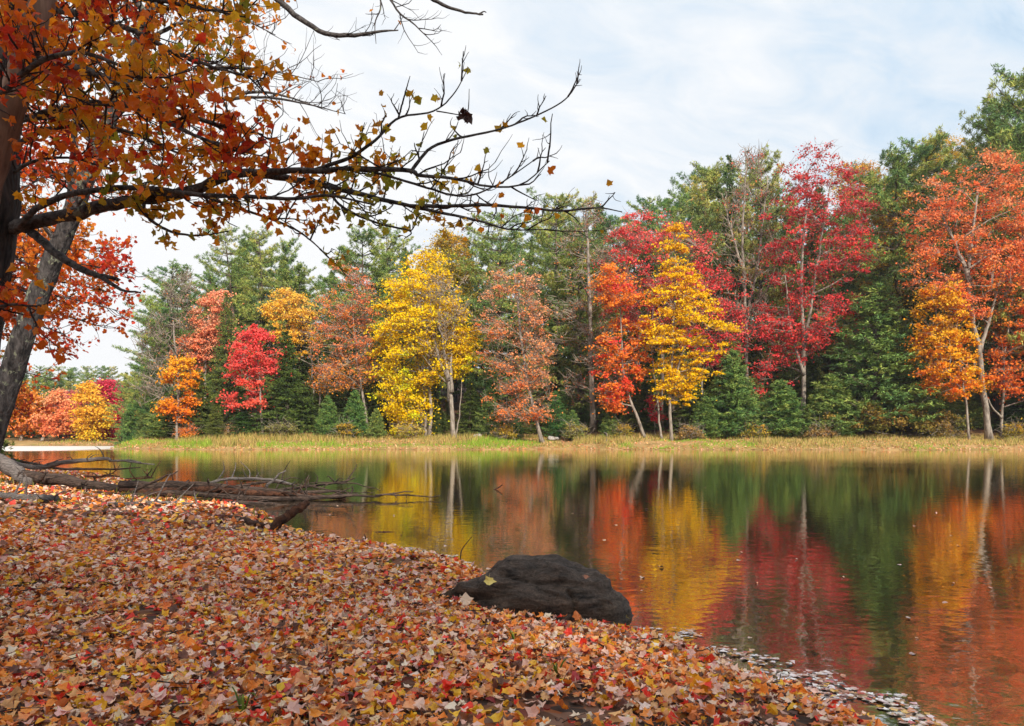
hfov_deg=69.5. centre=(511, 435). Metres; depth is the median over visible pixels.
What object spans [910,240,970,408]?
spruce tree
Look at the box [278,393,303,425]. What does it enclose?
young pine
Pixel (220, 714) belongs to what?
fallen leaf
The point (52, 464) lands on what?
fallen branch
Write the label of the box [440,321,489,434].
maple tree
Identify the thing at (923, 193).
spruce tree
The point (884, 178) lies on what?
pine tree
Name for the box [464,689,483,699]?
fallen leaf
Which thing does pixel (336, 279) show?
pine tree
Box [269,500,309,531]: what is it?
leaning stump
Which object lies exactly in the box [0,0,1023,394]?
sky
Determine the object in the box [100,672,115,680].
fallen leaf
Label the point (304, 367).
spruce tree
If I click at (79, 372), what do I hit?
pine tree
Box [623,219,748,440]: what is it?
maple tree
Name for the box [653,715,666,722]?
fallen leaf
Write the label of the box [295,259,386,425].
maple tree
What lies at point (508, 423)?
spruce tree
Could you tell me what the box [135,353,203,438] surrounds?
maple tree
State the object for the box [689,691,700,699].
fallen leaf
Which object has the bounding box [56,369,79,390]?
pine tree
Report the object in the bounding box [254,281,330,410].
birch tree
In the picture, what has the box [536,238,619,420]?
pine tree
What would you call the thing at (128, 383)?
pine tree
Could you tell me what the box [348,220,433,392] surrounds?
pine tree
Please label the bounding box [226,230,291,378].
pine tree
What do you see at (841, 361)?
spruce tree
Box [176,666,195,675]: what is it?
fallen leaf
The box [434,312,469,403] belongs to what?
pine tree
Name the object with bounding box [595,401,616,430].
spruce tree
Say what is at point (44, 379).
pine tree
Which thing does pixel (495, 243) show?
pine tree
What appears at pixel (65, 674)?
fallen leaf
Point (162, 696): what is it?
fallen leaf
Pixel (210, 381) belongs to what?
pine tree
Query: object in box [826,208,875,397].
spruce tree
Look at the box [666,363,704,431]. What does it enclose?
spruce tree
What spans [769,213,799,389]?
spruce tree
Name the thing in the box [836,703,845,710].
fallen leaf
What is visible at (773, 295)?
pine tree
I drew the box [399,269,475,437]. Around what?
maple tree
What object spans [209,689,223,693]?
fallen leaf
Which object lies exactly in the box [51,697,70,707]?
fallen leaf
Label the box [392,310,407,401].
spruce tree
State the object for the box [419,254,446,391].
spruce tree
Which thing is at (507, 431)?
shrub
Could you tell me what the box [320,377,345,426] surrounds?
spruce tree
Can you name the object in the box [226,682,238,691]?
fallen leaf
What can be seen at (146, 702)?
fallen leaf
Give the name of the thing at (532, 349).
pine tree
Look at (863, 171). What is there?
oak tree
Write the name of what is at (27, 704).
fallen leaf
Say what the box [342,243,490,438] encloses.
maple tree
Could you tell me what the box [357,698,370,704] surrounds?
fallen leaf
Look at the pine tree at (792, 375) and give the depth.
80.93 m
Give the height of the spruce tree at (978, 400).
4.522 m
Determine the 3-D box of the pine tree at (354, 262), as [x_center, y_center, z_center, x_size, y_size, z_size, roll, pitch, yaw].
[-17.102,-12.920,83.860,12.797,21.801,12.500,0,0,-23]
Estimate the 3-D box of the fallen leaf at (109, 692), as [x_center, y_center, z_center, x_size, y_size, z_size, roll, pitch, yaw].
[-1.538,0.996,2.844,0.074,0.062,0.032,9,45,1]
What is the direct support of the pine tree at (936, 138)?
on the ground at (562, 715)
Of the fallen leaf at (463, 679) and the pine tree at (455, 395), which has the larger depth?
the pine tree at (455, 395)
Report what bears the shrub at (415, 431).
on the ground at (562, 715)
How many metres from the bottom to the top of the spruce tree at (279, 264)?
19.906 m
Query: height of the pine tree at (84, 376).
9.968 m
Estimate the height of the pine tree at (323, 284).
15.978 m
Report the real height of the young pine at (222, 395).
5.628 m
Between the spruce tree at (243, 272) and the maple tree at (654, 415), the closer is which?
the maple tree at (654, 415)
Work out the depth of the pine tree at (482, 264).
96.09 m
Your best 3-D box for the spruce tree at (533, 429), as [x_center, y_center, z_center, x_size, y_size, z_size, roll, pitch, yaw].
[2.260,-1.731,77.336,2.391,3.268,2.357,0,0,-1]
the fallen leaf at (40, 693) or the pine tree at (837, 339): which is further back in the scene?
the pine tree at (837, 339)
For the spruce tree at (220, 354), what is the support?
on the ground at (562, 715)
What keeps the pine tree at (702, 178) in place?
on the ground at (562, 715)
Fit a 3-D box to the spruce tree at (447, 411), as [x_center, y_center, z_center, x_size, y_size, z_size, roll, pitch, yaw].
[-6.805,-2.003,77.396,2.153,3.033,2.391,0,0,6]
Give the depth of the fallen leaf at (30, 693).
2.79 m
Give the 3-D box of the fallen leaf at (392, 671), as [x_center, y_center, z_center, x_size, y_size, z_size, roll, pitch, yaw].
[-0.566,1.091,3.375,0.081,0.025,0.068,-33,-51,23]
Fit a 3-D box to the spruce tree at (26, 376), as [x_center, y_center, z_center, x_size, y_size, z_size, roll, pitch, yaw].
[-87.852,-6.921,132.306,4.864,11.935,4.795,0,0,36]
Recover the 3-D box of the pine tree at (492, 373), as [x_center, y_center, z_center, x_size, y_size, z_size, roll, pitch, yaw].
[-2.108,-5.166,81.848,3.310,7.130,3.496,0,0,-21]
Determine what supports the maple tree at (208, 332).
on the ground at (562, 715)
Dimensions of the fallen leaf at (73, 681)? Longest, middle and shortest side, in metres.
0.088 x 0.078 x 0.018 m
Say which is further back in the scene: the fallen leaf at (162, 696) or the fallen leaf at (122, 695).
the fallen leaf at (122, 695)
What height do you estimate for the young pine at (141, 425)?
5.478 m
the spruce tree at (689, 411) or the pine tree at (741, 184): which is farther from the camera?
the pine tree at (741, 184)
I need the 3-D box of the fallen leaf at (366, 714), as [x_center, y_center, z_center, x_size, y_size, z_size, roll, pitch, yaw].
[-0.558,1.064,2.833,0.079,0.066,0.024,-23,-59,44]
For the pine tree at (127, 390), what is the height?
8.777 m
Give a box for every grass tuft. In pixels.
[23,670,70,687]
[227,686,257,712]
[503,626,514,638]
[541,657,565,677]
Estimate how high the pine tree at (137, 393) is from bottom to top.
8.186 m
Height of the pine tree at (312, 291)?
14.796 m
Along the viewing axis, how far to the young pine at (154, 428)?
75.63 m
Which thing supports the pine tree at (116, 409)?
on the ground at (562, 715)
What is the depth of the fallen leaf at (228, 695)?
2.99 m
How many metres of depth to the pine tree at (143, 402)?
87.48 m
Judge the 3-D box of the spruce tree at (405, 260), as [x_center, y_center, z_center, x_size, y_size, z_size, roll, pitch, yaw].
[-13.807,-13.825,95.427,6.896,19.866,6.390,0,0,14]
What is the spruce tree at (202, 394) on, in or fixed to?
on the ground at (562, 715)
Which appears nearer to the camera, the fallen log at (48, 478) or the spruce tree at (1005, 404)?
the fallen log at (48, 478)
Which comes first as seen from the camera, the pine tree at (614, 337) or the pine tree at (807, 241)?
the pine tree at (614, 337)
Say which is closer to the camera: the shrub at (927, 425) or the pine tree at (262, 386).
the shrub at (927, 425)
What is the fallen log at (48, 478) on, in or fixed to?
on the ground at (562, 715)
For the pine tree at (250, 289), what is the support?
on the ground at (562, 715)
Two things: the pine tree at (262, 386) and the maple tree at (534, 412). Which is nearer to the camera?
the maple tree at (534, 412)
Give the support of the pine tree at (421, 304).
on the ground at (562, 715)
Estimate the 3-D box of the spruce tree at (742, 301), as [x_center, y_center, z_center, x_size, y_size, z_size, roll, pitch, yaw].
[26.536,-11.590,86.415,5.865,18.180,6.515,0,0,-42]
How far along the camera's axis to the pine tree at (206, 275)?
92.59 m
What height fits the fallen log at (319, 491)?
0.407 m
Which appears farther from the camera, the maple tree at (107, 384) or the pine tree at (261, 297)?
the maple tree at (107, 384)
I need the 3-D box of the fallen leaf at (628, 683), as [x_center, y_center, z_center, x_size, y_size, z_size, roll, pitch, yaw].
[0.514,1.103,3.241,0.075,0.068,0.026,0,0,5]
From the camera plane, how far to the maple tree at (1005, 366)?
70.34 m
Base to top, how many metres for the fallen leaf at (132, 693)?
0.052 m
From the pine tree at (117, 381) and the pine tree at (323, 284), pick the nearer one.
the pine tree at (323, 284)
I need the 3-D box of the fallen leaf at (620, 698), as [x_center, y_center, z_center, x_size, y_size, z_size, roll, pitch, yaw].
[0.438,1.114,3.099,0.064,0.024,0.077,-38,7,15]
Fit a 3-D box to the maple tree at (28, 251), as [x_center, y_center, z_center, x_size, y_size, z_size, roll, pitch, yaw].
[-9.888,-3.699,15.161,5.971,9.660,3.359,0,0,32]
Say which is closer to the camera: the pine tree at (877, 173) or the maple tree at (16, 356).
the maple tree at (16, 356)
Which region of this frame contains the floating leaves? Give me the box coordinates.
[305,473,991,725]
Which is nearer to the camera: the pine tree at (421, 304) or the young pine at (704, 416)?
the young pine at (704, 416)
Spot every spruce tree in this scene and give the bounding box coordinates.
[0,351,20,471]
[5,421,17,437]
[13,369,31,421]
[17,424,36,437]
[36,427,47,437]
[43,367,54,397]
[54,373,63,407]
[156,388,192,438]
[178,368,221,437]
[201,274,220,403]
[202,293,245,431]
[203,404,227,438]
[206,258,248,402]
[228,391,257,436]
[232,237,256,378]
[247,329,321,435]
[256,399,277,427]
[269,256,296,389]
[276,261,323,411]
[292,375,321,429]
[309,399,319,427]
[318,269,345,377]
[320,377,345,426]
[325,266,370,388]
[334,369,345,417]
[367,386,391,430]
[371,252,387,343]
[375,356,392,421]
[388,251,420,391]
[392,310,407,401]
[397,244,426,388]
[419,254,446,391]
[431,367,444,422]
[432,404,449,435]
[443,402,456,429]
[455,384,486,435]
[457,243,487,390]
[457,384,479,428]
[462,362,476,416]
[501,298,528,411]
[501,387,530,433]
[519,242,553,403]
[525,408,543,433]
[578,404,590,430]
[590,202,619,385]
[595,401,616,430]
[617,374,655,430]
[625,225,671,395]
[625,353,632,377]
[632,376,665,430]
[646,304,680,403]
[663,402,676,426]
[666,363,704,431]
[690,195,715,393]
[695,154,767,410]
[698,343,712,400]
[706,381,725,424]
[733,272,757,378]
[746,199,792,395]
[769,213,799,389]
[788,278,825,405]
[792,220,837,396]
[798,210,852,394]
[800,342,821,416]
[805,185,833,379]
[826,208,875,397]
[833,344,849,396]
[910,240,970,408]
[910,353,969,429]
[914,146,936,367]
[923,174,984,395]
[973,392,998,428]
[992,353,1023,432]
[999,402,1011,426]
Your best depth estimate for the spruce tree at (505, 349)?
85.21 m
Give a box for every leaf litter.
[0,468,887,725]
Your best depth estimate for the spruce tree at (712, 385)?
77.23 m
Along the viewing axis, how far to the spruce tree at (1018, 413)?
73.60 m
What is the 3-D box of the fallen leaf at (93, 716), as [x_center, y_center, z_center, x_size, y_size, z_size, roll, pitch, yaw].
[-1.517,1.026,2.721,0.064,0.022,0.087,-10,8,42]
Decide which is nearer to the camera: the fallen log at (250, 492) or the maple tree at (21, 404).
the fallen log at (250, 492)
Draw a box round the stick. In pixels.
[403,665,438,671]
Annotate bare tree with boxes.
[126,267,203,434]
[545,192,629,432]
[700,142,787,385]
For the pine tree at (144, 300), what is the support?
on the ground at (562, 715)
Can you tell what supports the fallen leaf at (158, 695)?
on the leaf litter at (56, 543)
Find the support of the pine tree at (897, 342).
on the ground at (562, 715)
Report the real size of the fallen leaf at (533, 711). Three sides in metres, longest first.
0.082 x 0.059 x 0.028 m
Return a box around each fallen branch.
[11,457,140,471]
[14,446,154,469]
[84,465,119,480]
[126,461,160,479]
[140,488,249,501]
[211,462,296,487]
[238,460,302,485]
[278,464,380,493]
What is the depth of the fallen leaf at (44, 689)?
2.83 m
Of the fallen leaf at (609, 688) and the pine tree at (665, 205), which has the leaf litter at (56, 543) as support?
the fallen leaf at (609, 688)
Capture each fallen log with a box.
[0,453,35,486]
[17,470,172,491]
[95,477,440,500]
[118,471,310,495]
[118,478,345,499]
[198,480,342,493]
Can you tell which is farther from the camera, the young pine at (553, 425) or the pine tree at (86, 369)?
the pine tree at (86, 369)
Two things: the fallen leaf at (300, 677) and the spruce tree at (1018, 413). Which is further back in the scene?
the spruce tree at (1018, 413)
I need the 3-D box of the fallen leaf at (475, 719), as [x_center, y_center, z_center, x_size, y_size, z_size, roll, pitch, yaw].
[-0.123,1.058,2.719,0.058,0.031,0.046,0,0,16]
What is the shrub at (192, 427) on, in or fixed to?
on the ground at (562, 715)
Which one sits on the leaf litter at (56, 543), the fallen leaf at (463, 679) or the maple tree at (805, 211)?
the fallen leaf at (463, 679)
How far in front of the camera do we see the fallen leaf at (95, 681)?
3.00 m
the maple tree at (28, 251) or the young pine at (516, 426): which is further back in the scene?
the young pine at (516, 426)
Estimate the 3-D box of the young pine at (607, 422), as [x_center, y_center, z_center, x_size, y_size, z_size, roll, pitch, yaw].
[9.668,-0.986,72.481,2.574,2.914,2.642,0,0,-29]
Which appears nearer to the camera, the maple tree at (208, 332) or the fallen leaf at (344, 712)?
the fallen leaf at (344, 712)
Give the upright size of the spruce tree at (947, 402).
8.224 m
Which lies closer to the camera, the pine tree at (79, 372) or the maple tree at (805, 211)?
the maple tree at (805, 211)
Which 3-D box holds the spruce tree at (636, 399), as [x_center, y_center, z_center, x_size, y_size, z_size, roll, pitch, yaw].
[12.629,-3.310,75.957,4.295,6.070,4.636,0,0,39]
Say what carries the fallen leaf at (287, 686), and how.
on the leaf litter at (56, 543)
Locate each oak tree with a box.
[409,222,485,416]
[822,156,915,320]
[909,123,982,260]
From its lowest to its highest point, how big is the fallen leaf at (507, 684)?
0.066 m
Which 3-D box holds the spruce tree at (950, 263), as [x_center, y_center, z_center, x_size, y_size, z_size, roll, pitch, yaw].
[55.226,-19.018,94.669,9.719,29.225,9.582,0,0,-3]
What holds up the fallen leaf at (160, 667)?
on the leaf litter at (56, 543)
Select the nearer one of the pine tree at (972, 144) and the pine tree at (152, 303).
the pine tree at (972, 144)
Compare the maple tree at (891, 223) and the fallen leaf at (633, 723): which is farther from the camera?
the maple tree at (891, 223)
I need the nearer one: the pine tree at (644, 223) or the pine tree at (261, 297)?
the pine tree at (261, 297)
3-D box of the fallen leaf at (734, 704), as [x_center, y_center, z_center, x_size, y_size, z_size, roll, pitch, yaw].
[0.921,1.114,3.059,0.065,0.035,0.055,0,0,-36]
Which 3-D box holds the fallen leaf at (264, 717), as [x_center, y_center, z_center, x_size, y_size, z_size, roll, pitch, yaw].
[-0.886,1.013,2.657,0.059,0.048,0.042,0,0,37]
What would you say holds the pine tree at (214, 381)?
on the ground at (562, 715)
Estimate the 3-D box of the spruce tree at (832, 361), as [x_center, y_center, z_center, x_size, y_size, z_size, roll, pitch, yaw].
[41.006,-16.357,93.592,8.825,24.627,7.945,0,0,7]
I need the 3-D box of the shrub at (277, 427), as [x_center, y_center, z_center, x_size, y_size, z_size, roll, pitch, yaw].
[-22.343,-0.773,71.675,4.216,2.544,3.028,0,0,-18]
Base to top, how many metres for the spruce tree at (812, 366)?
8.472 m
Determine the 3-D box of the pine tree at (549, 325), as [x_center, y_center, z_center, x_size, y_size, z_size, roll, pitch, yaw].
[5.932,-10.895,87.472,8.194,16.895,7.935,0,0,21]
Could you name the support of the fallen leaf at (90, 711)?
on the leaf litter at (56, 543)
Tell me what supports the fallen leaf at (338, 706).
on the leaf litter at (56, 543)
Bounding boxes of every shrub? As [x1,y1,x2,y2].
[170,416,204,437]
[211,420,253,437]
[263,419,304,434]
[326,414,362,438]
[390,417,428,438]
[488,421,525,441]
[558,418,594,439]
[607,417,638,437]
[668,420,708,439]
[730,416,775,437]
[802,414,841,438]
[817,394,975,437]
[924,417,966,438]
[992,413,1023,439]
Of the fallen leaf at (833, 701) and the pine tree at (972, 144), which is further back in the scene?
the pine tree at (972, 144)
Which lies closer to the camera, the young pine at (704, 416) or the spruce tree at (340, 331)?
the young pine at (704, 416)
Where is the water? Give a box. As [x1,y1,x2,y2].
[2,445,1023,725]
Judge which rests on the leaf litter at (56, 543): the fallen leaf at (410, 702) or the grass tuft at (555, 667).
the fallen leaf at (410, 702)
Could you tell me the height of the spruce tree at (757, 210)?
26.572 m
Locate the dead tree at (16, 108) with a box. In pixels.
[0,0,56,200]
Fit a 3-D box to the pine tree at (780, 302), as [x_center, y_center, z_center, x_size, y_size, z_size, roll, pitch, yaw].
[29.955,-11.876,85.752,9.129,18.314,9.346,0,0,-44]
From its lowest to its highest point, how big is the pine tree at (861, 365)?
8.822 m
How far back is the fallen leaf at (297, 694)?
2.96 m
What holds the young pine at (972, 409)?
on the ground at (562, 715)
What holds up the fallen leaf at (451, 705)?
on the leaf litter at (56, 543)
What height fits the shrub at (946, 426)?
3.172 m
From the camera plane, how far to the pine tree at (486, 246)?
82.10 m
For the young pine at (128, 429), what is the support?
on the ground at (562, 715)
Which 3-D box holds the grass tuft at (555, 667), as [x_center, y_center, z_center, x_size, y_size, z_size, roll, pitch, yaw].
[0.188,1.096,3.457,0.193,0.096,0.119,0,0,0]
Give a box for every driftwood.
[0,466,66,502]
[107,473,220,505]
[216,479,285,504]
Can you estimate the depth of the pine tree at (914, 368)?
79.26 m
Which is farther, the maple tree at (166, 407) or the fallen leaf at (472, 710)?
the maple tree at (166, 407)
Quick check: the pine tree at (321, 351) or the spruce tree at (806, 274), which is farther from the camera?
the spruce tree at (806, 274)
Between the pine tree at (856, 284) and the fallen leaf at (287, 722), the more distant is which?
the pine tree at (856, 284)
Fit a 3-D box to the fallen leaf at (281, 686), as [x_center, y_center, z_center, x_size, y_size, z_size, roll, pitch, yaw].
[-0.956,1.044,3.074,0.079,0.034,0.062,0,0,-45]
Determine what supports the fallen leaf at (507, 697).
on the leaf litter at (56, 543)
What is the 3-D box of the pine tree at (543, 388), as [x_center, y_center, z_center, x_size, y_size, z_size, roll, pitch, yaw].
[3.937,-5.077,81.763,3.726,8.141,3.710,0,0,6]
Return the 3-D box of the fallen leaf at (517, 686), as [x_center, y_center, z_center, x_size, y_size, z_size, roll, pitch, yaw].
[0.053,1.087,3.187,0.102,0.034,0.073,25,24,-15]
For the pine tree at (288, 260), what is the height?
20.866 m
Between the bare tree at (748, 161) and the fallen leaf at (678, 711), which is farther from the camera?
the bare tree at (748, 161)
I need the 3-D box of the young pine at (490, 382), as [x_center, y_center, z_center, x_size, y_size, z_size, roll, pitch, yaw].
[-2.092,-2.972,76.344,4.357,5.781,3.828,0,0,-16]
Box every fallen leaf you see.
[19,688,38,699]
[24,701,38,706]
[28,706,39,715]
[34,685,48,691]
[38,688,54,694]
[43,661,56,671]
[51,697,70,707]
[55,682,70,691]
[58,667,70,676]
[61,653,71,661]
[69,673,78,684]
[88,708,94,713]
[88,712,106,717]
[91,707,110,718]
[93,678,106,685]
[93,696,108,712]
[94,711,109,720]
[96,696,113,701]
[97,714,113,722]
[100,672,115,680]
[102,687,118,696]
[108,707,123,725]
[116,687,124,697]
[123,687,133,695]
[137,673,150,682]
[139,708,153,716]
[140,696,155,707]
[146,706,162,715]
[147,688,164,697]
[152,663,165,675]
[153,688,166,700]
[164,712,176,725]
[172,709,188,716]
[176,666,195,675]
[176,694,184,702]
[179,706,193,718]
[185,638,200,650]
[189,688,199,696]
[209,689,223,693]
[217,711,226,717]
[224,695,236,702]
[225,691,233,697]
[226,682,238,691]
[245,567,257,579]
[248,664,263,676]
[256,695,270,699]
[256,712,269,720]
[258,698,273,708]
[268,709,273,721]
[274,681,286,690]
[278,719,291,725]
[281,679,291,692]
[282,698,299,713]
[284,675,295,683]
[291,691,306,697]
[294,671,309,683]
[294,708,305,719]
[310,707,323,716]
[316,684,328,693]
[322,713,337,719]
[331,700,341,712]
[335,701,351,707]
[339,708,351,718]
[340,663,355,675]
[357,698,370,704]
[359,706,373,714]
[360,705,370,719]
[384,668,394,675]
[402,696,416,708]
[413,697,425,710]
[426,715,438,721]
[442,678,455,690]
[444,700,456,709]
[454,673,467,682]
[460,592,472,604]
[461,701,472,715]
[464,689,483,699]
[466,706,476,714]
[470,721,483,725]
[472,715,484,724]
[478,704,491,713]
[484,574,496,584]
[488,710,502,721]
[499,682,510,694]
[500,694,512,701]
[506,687,519,694]
[512,710,523,719]
[512,721,523,725]
[513,680,529,693]
[522,719,531,725]
[525,704,539,716]
[535,673,543,679]
[536,679,544,686]
[572,610,580,620]
[605,685,618,690]
[608,711,619,715]
[609,710,621,722]
[614,692,622,705]
[618,716,634,723]
[623,680,634,691]
[629,716,635,725]
[637,695,649,703]
[639,716,653,725]
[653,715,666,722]
[655,705,668,721]
[657,685,674,697]
[665,715,678,725]
[669,707,682,713]
[686,673,711,695]
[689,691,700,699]
[702,704,715,717]
[713,715,720,725]
[729,699,743,707]
[817,715,827,724]
[830,699,840,704]
[833,717,846,721]
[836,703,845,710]
[857,714,873,719]
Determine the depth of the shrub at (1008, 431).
68.78 m
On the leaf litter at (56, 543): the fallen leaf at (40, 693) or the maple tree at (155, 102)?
the fallen leaf at (40, 693)
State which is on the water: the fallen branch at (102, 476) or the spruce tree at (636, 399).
the fallen branch at (102, 476)
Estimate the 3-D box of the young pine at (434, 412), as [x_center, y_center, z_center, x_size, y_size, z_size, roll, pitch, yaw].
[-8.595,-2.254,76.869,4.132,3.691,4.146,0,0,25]
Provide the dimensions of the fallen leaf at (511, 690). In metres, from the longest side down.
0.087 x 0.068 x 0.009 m
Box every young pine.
[114,402,139,444]
[132,409,149,440]
[139,403,174,438]
[214,380,236,424]
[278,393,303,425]
[312,395,340,436]
[339,390,369,438]
[364,408,386,438]
[414,396,447,430]
[472,389,507,436]
[474,379,509,429]
[509,413,524,439]
[540,391,566,436]
[544,387,578,432]
[562,409,583,439]
[597,411,619,437]
[612,378,645,426]
[688,396,724,438]
[703,347,761,437]
[747,377,767,426]
[754,379,811,437]
[801,373,871,437]
[807,281,948,433]
[917,409,947,434]
[947,389,990,428]
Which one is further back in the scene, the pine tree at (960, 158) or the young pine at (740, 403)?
the pine tree at (960, 158)
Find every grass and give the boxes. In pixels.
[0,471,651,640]
[38,430,1023,449]
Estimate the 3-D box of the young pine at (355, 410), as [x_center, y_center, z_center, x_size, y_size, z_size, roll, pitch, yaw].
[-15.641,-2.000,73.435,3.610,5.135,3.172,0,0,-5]
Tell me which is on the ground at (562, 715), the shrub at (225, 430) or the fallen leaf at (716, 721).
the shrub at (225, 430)
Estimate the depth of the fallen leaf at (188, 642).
3.66 m
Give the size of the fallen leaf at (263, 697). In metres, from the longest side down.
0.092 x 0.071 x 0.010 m
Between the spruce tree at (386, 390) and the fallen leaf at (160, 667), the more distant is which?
the spruce tree at (386, 390)
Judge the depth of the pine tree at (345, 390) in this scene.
88.44 m
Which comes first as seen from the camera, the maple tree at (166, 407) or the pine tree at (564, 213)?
the maple tree at (166, 407)
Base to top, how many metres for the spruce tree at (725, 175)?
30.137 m
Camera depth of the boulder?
5.09 m
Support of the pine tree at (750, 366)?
on the ground at (562, 715)
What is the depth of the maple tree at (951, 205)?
68.40 m
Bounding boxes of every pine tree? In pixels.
[26,365,51,391]
[27,374,50,411]
[37,374,57,406]
[48,366,69,389]
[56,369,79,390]
[60,381,80,392]
[61,367,81,388]
[70,372,96,404]
[74,366,101,404]
[88,366,114,404]
[100,365,121,388]
[102,387,138,442]
[109,379,125,418]
[113,260,215,426]
[114,380,135,419]
[115,386,150,429]
[119,318,168,414]
[120,278,197,416]
[131,327,187,426]
[136,292,208,416]
[136,394,156,432]
[146,378,165,417]
[158,293,206,377]
[178,269,239,391]
[186,222,284,398]
[196,368,214,405]
[207,307,246,402]
[221,222,300,395]
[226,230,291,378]
[231,285,285,416]
[236,254,279,377]
[247,359,275,416]
[261,237,312,390]
[264,362,292,416]
[293,262,327,348]
[293,290,325,379]
[302,323,331,402]
[306,224,411,398]
[308,276,351,394]
[312,251,374,402]
[312,309,358,398]
[336,305,382,404]
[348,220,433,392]
[352,359,379,418]
[357,250,409,370]
[398,359,420,418]
[400,305,444,402]
[402,263,455,398]
[423,236,476,391]
[428,260,485,401]
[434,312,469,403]
[442,208,552,398]
[454,288,511,401]
[458,244,504,392]
[470,243,522,383]
[472,231,520,369]
[479,357,506,401]
[489,237,554,388]
[499,187,605,398]
[504,290,553,413]
[508,358,541,425]
[519,238,592,387]
[526,209,595,378]
[529,203,579,362]
[535,278,595,407]
[535,353,563,425]
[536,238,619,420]
[543,191,610,370]
[553,231,620,373]
[563,277,616,407]
[563,350,599,424]
[579,349,615,425]
[581,212,644,383]
[585,285,634,382]
[605,194,692,356]
[606,274,664,394]
[614,217,665,363]
[634,193,717,401]
[644,194,694,347]
[647,349,675,410]
[651,157,755,398]
[658,256,714,409]
[663,169,749,305]
[664,344,700,423]
[680,162,749,261]
[687,260,748,383]
[695,199,777,362]
[713,163,800,340]
[714,335,757,406]
[717,143,800,399]
[733,182,825,382]
[740,256,801,407]
[741,337,772,403]
[775,202,832,303]
[778,346,811,408]
[788,256,859,385]
[812,160,883,240]
[821,262,873,397]
[822,137,968,389]
[835,242,916,404]
[847,341,880,409]
[860,123,984,402]
[867,171,950,389]
[873,244,936,383]
[881,337,918,405]
[895,335,934,412]
[929,164,1009,397]
[930,99,1023,426]
[941,62,1023,392]
[942,247,991,394]
[946,148,1019,399]
[949,331,977,414]
[950,70,1023,417]
[954,116,1017,204]
[955,215,1019,405]
[958,228,1023,406]
[976,338,1011,407]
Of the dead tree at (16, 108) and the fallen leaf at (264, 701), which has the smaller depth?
the fallen leaf at (264, 701)
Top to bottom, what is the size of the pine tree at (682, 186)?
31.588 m
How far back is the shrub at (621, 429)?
71.67 m
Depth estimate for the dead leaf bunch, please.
4.38 m
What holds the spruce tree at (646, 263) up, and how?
on the ground at (562, 715)
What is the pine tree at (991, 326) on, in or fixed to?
on the ground at (562, 715)
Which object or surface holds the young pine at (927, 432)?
on the ground at (562, 715)
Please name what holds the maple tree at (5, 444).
on the ground at (562, 715)
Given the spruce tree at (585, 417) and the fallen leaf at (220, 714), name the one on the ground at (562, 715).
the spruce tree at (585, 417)
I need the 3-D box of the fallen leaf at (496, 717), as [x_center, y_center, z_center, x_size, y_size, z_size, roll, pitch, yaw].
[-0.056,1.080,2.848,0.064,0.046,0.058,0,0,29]
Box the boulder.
[438,554,633,624]
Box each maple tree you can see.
[0,0,485,451]
[0,0,621,364]
[0,354,66,437]
[1,67,150,362]
[7,383,78,440]
[7,386,48,440]
[41,387,91,438]
[64,375,117,441]
[89,376,123,439]
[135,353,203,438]
[158,285,244,405]
[207,323,298,435]
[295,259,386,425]
[308,358,349,400]
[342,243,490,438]
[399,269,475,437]
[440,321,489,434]
[457,249,567,442]
[582,258,660,437]
[585,206,768,427]
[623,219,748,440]
[639,386,668,435]
[740,138,893,427]
[853,187,920,313]
[888,276,1004,439]
[893,140,1023,440]
[959,215,1023,438]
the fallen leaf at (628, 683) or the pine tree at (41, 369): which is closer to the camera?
the fallen leaf at (628, 683)
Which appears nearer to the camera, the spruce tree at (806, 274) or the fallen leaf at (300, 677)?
the fallen leaf at (300, 677)
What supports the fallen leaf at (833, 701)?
on the ground at (562, 715)
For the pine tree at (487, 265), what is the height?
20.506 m
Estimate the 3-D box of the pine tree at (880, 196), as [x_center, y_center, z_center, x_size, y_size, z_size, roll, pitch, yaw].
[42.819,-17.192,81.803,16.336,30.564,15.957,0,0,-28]
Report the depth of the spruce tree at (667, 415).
78.28 m
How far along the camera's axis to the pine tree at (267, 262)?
85.14 m
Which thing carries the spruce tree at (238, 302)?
on the ground at (562, 715)
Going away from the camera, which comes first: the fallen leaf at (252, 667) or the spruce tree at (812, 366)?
the fallen leaf at (252, 667)
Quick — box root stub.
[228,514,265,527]
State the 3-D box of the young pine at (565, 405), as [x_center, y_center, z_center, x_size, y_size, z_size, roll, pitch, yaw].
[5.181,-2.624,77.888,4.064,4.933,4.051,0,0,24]
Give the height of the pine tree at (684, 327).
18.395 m
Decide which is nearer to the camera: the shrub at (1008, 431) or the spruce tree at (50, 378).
the shrub at (1008, 431)
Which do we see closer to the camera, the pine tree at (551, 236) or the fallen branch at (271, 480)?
the fallen branch at (271, 480)
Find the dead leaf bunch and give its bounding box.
[456,107,472,123]
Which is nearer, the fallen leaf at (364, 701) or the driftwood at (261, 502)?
the fallen leaf at (364, 701)
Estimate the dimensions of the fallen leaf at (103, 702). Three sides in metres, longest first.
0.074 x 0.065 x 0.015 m
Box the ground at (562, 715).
[0,373,1023,725]
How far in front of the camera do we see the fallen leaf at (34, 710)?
2.72 m
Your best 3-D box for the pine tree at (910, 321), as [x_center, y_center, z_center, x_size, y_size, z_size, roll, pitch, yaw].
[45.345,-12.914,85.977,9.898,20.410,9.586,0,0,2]
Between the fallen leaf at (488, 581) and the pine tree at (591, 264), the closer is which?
the fallen leaf at (488, 581)
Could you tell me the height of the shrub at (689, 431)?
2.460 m
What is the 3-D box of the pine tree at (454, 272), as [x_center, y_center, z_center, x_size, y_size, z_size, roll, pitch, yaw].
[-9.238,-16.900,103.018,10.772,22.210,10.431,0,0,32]
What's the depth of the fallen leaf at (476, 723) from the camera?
2.67 m

